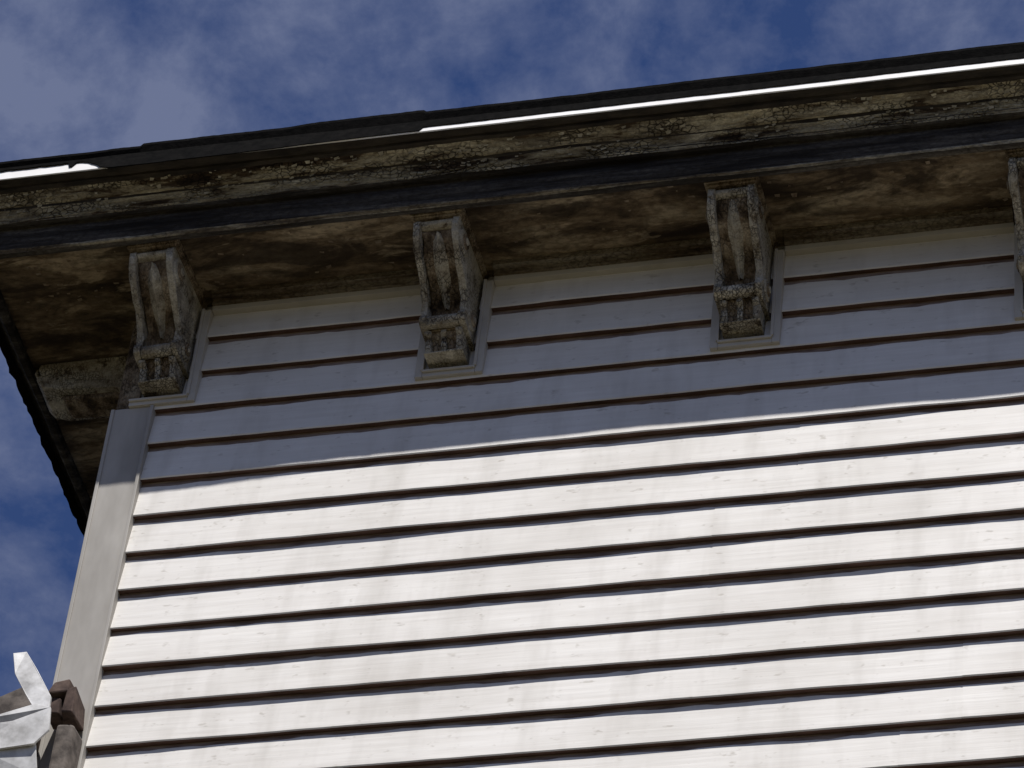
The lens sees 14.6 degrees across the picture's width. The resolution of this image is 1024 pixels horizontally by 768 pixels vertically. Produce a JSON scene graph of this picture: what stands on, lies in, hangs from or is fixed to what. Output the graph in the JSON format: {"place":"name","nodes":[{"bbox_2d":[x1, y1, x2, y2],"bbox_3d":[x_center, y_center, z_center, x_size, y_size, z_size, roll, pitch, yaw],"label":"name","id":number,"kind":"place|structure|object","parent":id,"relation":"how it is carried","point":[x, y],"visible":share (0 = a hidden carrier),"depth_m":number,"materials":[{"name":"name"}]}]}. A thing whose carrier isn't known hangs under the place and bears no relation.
{"place":"outdoors","nodes":[
{"label":"outdoors","id":0,"kind":"place"},
{"bbox_2d":[0,652,84,767],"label":"broken rain gutter","id":1,"kind":"object","parent":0,"point":[32,708],"visible":1,"depth_m":8.81,"materials":[{"name":"white metal"}]},
{"bbox_2d":[0,0,1023,696],"label":"sky","id":2,"kind":"structure","parent":0,"point":[77,76],"materials":[{"name":"blue"}]},
{"bbox_2d":[83,233,1023,767],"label":"front siding","id":3,"kind":"object","parent":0,"point":[619,521],"visible":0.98,"depth_m":8.99,"materials":[{"name":"white wood"}]},
{"bbox_2d":[129,225,1023,408],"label":"bracket surround trim","id":4,"kind":"structure","parent":3,"relation":"attached to","point":[421,371],"depth_m":9.45,"materials":[{"name":"wood"}]},
{"bbox_2d":[127,240,207,397],"bbox_3d":[-0.853,-0.154,9.658,0.141,0.319,0.243,-6,-45,12],"label":"eave bracket","id":5,"kind":"object","parent":4,"relation":"attached to","point":[169,301],"visible":1,"depth_m":9.66,"materials":[{"name":"paint"}]},
{"bbox_2d":[411,208,488,368],"bbox_3d":[-0.162,-0.223,9.505,0.140,0.320,0.242,-6,-45,12],"label":"eave bracket","id":6,"kind":"object","parent":4,"relation":"attached to","point":[453,274],"visible":1,"depth_m":9.51,"materials":[{"name":"paint"}]},
{"bbox_2d":[704,176,778,338],"bbox_3d":[0.529,-0.292,9.352,0.140,0.320,0.242,-6,-45,12],"label":"eave bracket","id":7,"kind":"object","parent":4,"relation":"attached to","point":[744,241],"visible":1,"depth_m":9.35,"materials":[{"name":"paint"}]},
{"bbox_2d":[1004,148,1023,285],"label":"eave bracket","id":8,"kind":"object","parent":4,"relation":"attached to","point":[1015,177],"visible":1,"depth_m":9.20,"materials":[{"name":"paint"}]},
{"bbox_3d":[4.106,8.102,5.685,10.040,0.560,8.030,-6,-45,12],"label":"foundation","id":9,"kind":"object","parent":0,"visible":0},
{"bbox_2d":[37,405,155,767],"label":"corner post","id":10,"kind":"object","parent":9,"relation":"on","point":[94,598],"visible":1,"depth_m":9.26,"materials":[{"name":"wood"}]},
{"bbox_2d":[116,323,141,409],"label":"corner frieze block","id":11,"kind":"structure","parent":10,"relation":"on","point":[130,389],"depth_m":9.70,"materials":[{"name":"brown wood"}]},
{"label":"ground","id":12,"kind":"structure","parent":0,"visible":0},
{"bbox_2d":[141,246,785,397],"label":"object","id":13,"kind":"object","parent":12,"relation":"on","point":[492,278],"depth_m":9.68,"materials":[{"name":"plastic"}]},
{"bbox_2d":[0,150,1014,500],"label":"soffit","id":14,"kind":"structure","parent":13,"relation":"attached to","point":[66,326],"depth_m":9.61,"materials":[{"name":"brown wood"}]},
{"bbox_2d":[35,355,127,420],"bbox_3d":[-1.040,0.053,9.966,0.314,0.219,0.119,-6,-45,12],"label":"side bracket","id":15,"kind":"object","parent":14,"relation":"attached to","point":[80,390],"visible":0.71,"depth_m":9.97,"materials":[{"name":"paint"}]},
{"bbox_2d":[0,119,1023,517],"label":"fascia lower band","id":16,"kind":"object","parent":14,"relation":"attached to","point":[652,173],"visible":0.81,"depth_m":9.51,"materials":[{"name":"black wood"}]},
{"bbox_2d":[0,73,1023,519],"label":"fascia crown moulding","id":17,"kind":"object","parent":14,"relation":"on","point":[392,167],"visible":0.78,"depth_m":9.52,"materials":[{"name":"brown wood"}]},
{"bbox_2d":[0,80,1023,215],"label":"fascia paint flakes","id":18,"kind":"object","parent":17,"relation":"attached to","point":[467,150],"visible":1,"depth_m":9.54,"materials":[{"name":"beige paint"}]},
{"bbox_2d":[0,58,1023,525],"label":"metal drip edge","id":19,"kind":"object","parent":17,"relation":"attached to","point":[48,174],"visible":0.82,"depth_m":9.50,"materials":[{"name":"metal"}]},
{"bbox_2d":[0,330,85,535],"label":"roofing side edge","id":20,"kind":"object","parent":19,"relation":"on","point":[41,432],"visible":0.2,"depth_m":10.41,"materials":[{"name":"black fabric"}]},
{"bbox_2d":[0,42,1023,171],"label":"roofing felt edge","id":21,"kind":"object","parent":19,"relation":"attached to","point":[260,140],"visible":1,"depth_m":9.57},
{"bbox_2d":[27,155,1008,310],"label":"soffit paint flakes","id":22,"kind":"object","parent":14,"relation":"attached to","point":[570,201],"visible":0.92,"depth_m":9.57,"materials":[{"name":"paint"}]},
{"bbox_2d":[211,206,1014,315],"bbox_3d":[3.675,-0.633,8.822,9.070,0.044,0.051,-6,-45,12],"label":"frieze moulding","id":23,"kind":"object","parent":13,"relation":"attached to","point":[836,237],"visible":0.95,"depth_m":9.57,"materials":[{"name":"wood"}]}
]}

